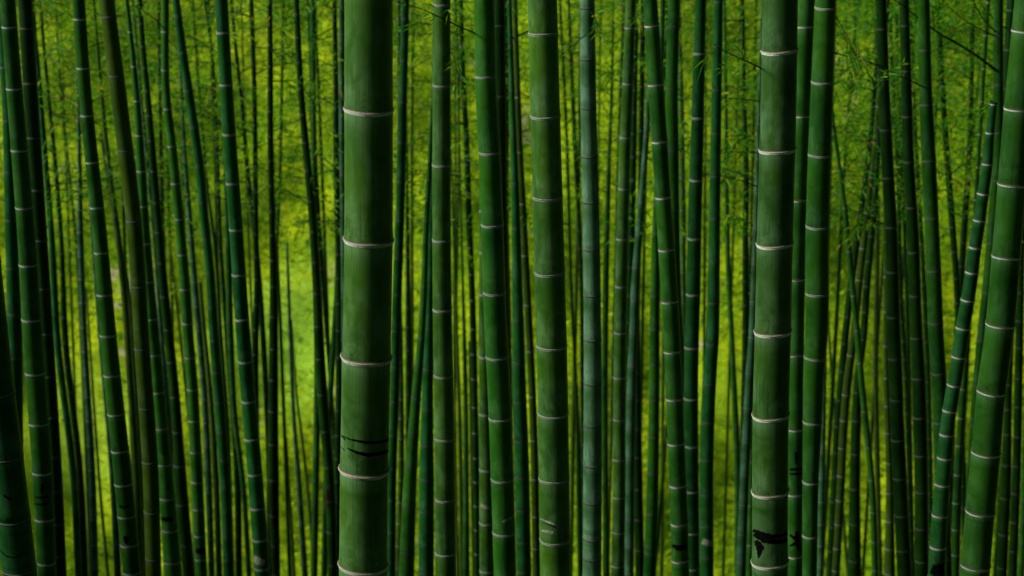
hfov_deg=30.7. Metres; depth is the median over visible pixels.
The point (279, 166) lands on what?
bamboo culm
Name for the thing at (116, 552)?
bamboo culm
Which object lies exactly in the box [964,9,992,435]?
bamboo culm
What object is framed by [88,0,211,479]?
bamboo culm
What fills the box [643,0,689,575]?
bamboo culm
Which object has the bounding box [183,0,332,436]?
bamboo culm
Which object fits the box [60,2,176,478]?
bamboo culm
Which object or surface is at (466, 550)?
bamboo culm
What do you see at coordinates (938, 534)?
bamboo culm
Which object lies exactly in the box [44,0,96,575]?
bamboo culm
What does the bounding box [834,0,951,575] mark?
bamboo culm
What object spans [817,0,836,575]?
bamboo culm
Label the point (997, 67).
bamboo culm
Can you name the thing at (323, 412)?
bamboo culm
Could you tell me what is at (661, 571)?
bamboo culm
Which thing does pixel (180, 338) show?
bamboo culm
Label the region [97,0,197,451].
bamboo culm
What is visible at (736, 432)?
bamboo culm
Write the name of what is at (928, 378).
bamboo culm
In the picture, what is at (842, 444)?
bamboo culm
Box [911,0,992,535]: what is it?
bamboo culm
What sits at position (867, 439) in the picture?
bamboo culm
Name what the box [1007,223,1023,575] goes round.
bamboo culm
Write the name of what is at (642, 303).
bamboo culm
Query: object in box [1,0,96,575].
bamboo culm
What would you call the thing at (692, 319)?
bamboo culm
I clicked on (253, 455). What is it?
bamboo culm
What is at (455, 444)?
bamboo culm
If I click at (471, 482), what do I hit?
bamboo culm
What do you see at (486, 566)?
bamboo culm
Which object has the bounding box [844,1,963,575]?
bamboo culm
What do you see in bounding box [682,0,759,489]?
bamboo culm
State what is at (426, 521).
bamboo culm
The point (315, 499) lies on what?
bamboo culm
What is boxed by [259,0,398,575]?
bamboo culm
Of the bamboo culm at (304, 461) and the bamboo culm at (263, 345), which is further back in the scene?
the bamboo culm at (304, 461)
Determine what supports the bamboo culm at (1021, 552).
on the ground
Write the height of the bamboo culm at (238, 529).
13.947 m
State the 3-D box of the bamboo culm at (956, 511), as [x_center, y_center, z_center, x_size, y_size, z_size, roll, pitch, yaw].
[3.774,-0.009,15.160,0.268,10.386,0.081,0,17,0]
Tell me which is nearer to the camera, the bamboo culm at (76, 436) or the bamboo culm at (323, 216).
the bamboo culm at (76, 436)
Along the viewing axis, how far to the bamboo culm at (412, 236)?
33.20 m
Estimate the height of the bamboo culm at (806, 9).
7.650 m
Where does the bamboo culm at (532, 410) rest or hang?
on the ground
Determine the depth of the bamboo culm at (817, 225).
8.90 m
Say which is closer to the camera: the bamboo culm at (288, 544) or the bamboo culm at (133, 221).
the bamboo culm at (133, 221)
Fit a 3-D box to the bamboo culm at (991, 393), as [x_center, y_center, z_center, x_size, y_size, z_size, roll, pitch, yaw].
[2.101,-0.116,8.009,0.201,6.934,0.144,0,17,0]
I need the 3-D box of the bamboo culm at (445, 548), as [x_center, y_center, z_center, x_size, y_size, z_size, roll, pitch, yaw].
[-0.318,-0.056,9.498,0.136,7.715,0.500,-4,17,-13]
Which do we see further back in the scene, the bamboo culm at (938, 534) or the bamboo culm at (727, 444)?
the bamboo culm at (727, 444)
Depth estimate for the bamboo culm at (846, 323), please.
19.41 m
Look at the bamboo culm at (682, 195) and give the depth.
21.30 m
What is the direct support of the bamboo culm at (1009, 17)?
on the ground
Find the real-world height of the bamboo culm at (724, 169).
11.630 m
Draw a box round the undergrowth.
[0,0,1023,575]
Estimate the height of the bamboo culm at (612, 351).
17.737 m
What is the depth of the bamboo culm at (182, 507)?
15.65 m
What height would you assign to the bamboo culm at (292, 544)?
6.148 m
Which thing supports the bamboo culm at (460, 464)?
on the ground
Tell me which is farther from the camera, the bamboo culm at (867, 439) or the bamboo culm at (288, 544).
the bamboo culm at (288, 544)
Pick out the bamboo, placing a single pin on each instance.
(738, 4)
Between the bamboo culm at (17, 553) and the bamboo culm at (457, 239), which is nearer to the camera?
the bamboo culm at (17, 553)
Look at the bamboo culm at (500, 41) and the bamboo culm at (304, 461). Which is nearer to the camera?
the bamboo culm at (500, 41)
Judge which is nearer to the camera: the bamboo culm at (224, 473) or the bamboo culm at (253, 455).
the bamboo culm at (253, 455)
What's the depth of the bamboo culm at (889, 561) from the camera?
17.05 m
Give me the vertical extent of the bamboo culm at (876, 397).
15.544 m
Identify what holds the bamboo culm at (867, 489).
on the ground
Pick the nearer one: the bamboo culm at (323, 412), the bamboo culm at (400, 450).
the bamboo culm at (323, 412)
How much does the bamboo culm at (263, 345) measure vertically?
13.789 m
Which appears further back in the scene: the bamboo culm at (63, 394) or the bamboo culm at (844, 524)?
the bamboo culm at (844, 524)
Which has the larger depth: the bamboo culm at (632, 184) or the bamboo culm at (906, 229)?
the bamboo culm at (906, 229)
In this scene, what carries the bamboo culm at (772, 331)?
on the ground
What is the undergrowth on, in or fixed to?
on the ground
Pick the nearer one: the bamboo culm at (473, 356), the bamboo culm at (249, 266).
the bamboo culm at (473, 356)
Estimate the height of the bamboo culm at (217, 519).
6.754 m
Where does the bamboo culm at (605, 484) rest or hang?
on the ground
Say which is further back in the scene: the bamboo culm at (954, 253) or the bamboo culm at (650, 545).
the bamboo culm at (954, 253)
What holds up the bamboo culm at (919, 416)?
on the ground
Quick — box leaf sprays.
[0,0,1022,287]
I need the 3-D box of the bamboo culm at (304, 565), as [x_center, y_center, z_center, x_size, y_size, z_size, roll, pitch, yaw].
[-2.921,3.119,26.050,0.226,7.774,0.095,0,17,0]
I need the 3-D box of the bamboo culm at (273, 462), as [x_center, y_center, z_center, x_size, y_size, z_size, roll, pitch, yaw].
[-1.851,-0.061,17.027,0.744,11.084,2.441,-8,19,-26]
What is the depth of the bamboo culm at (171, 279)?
38.48 m
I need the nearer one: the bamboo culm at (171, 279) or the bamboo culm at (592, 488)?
the bamboo culm at (592, 488)
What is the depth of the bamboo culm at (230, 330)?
22.23 m
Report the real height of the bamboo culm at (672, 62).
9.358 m
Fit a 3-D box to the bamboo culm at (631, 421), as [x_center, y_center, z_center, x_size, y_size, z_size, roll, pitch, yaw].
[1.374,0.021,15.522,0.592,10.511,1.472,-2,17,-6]
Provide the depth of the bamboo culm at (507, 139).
22.35 m
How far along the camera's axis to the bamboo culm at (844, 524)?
35.67 m
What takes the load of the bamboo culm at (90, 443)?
on the ground
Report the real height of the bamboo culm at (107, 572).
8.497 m
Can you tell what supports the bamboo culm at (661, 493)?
on the ground
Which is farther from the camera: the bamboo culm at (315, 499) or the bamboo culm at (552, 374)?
the bamboo culm at (315, 499)
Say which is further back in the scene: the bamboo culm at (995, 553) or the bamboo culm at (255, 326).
the bamboo culm at (995, 553)
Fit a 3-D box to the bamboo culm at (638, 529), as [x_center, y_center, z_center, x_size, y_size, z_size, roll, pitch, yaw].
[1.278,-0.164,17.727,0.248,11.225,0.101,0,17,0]
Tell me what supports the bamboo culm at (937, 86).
on the ground
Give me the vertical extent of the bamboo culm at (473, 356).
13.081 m
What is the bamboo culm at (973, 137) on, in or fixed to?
on the ground
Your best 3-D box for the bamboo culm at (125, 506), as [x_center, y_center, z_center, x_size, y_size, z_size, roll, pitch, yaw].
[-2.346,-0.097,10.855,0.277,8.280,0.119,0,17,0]
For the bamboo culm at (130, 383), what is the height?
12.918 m
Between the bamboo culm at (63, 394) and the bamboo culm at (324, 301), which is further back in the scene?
the bamboo culm at (324, 301)
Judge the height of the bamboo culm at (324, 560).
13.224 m
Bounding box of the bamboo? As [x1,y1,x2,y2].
[0,0,992,328]
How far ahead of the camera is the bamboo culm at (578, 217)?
27.07 m
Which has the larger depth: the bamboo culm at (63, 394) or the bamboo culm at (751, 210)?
the bamboo culm at (751, 210)
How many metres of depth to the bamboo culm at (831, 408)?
29.45 m
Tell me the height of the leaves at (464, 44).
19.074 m
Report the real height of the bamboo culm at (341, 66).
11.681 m
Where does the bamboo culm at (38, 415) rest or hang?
on the ground
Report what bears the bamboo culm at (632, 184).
on the ground
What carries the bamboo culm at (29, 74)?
on the ground
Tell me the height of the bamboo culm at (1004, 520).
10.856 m
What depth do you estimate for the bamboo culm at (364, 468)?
5.01 m
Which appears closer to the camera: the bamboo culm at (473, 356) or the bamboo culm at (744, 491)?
the bamboo culm at (744, 491)
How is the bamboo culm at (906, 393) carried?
on the ground
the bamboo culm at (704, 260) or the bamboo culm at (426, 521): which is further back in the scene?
the bamboo culm at (704, 260)
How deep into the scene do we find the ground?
72.22 m
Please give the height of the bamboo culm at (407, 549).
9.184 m
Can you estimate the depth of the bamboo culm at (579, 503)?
28.64 m
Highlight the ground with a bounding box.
[0,0,1023,575]
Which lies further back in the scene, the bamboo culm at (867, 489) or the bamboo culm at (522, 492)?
the bamboo culm at (867, 489)
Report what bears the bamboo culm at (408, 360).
on the ground
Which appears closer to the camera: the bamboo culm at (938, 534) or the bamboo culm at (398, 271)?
the bamboo culm at (938, 534)
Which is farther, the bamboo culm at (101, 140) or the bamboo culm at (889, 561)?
the bamboo culm at (101, 140)
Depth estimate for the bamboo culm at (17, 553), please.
6.01 m
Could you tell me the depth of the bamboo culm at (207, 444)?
23.56 m
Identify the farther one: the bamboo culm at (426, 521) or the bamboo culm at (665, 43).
the bamboo culm at (665, 43)
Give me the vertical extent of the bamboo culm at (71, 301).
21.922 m
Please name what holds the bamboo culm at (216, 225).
on the ground
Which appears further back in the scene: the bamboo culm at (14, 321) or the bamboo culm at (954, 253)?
the bamboo culm at (954, 253)
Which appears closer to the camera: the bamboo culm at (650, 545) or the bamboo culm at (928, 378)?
the bamboo culm at (650, 545)
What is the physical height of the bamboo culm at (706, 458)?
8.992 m
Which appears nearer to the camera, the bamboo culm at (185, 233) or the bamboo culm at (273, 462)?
the bamboo culm at (273, 462)
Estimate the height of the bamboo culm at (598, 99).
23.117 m
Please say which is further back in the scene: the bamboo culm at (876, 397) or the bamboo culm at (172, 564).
the bamboo culm at (876, 397)
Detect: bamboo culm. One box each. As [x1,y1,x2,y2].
[0,0,55,575]
[0,14,23,452]
[0,256,37,575]
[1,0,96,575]
[18,0,66,575]
[18,0,114,575]
[39,0,133,575]
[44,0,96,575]
[45,0,180,575]
[46,31,152,575]
[46,118,147,575]
[60,0,106,409]
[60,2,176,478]
[72,0,141,575]
[85,288,109,575]
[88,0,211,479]
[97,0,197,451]
[99,0,160,575]
[104,183,222,433]
[120,0,195,575]
[125,0,182,575]
[130,0,207,575]
[135,1,221,575]
[137,0,194,575]
[145,41,232,342]
[154,85,282,575]
[164,0,258,575]
[169,0,265,575]
[170,0,218,317]
[172,0,233,575]
[178,0,291,575]
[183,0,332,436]
[198,282,221,575]
[211,0,293,575]
[214,0,320,536]
[215,0,269,575]
[220,0,294,347]
[243,0,339,575]
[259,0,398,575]
[261,0,338,465]
[267,0,330,575]
[276,4,332,451]
[283,0,406,340]
[284,147,396,575]
[286,243,307,575]
[287,438,295,575]
[291,320,311,547]
[294,0,341,575]
[337,0,393,575]
[387,0,408,575]
[393,0,465,456]
[393,0,474,383]
[393,0,510,575]
[393,0,515,575]
[395,0,403,575]
[395,103,478,575]
[399,67,432,575]
[408,0,476,575]
[409,0,528,575]
[414,4,459,384]
[418,26,433,575]
[432,0,468,575]
[450,0,532,543]
[451,0,574,575]
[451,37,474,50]
[468,341,473,575]
[479,177,493,575]
[494,0,510,391]
[507,0,531,575]
[519,0,621,575]
[527,0,621,539]
[528,0,570,575]
[559,0,608,575]
[570,0,665,575]
[570,0,690,575]
[570,1,624,575]
[573,0,601,215]
[573,1,652,538]
[602,15,665,575]
[611,0,644,575]
[617,0,685,344]
[619,0,722,293]
[625,57,710,575]
[634,0,644,575]
[640,62,688,415]
[643,0,664,575]
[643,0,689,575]
[656,413,666,572]
[664,0,759,575]
[665,0,683,410]
[681,0,762,575]
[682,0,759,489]
[684,0,705,575]
[694,0,798,575]
[699,0,722,575]
[702,0,754,379]
[703,134,755,575]
[721,0,759,313]
[722,0,760,575]
[788,0,814,575]
[802,0,899,575]
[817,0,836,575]
[823,0,893,575]
[826,40,877,575]
[828,159,864,575]
[830,165,922,575]
[831,1,899,575]
[832,74,918,575]
[832,108,877,575]
[833,3,898,575]
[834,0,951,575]
[834,2,921,575]
[836,0,911,575]
[844,0,961,553]
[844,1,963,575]
[847,0,889,575]
[872,1,915,575]
[874,0,1003,505]
[892,0,992,540]
[892,1,992,361]
[899,0,928,575]
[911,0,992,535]
[928,101,996,575]
[951,0,989,575]
[959,0,1023,575]
[964,0,990,275]
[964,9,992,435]
[967,52,1015,575]
[968,0,1013,100]
[988,196,1023,575]
[996,338,1013,575]
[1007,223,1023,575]
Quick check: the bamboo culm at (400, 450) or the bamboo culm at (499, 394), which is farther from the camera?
the bamboo culm at (400, 450)
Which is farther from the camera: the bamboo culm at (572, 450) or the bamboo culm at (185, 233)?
the bamboo culm at (185, 233)
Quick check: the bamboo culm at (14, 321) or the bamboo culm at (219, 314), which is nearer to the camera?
the bamboo culm at (14, 321)
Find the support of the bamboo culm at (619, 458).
on the ground
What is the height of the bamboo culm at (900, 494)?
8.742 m
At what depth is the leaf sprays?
18.41 m
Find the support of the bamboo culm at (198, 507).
on the ground
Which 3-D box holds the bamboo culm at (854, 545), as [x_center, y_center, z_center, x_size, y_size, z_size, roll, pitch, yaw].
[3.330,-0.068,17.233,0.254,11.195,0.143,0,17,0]

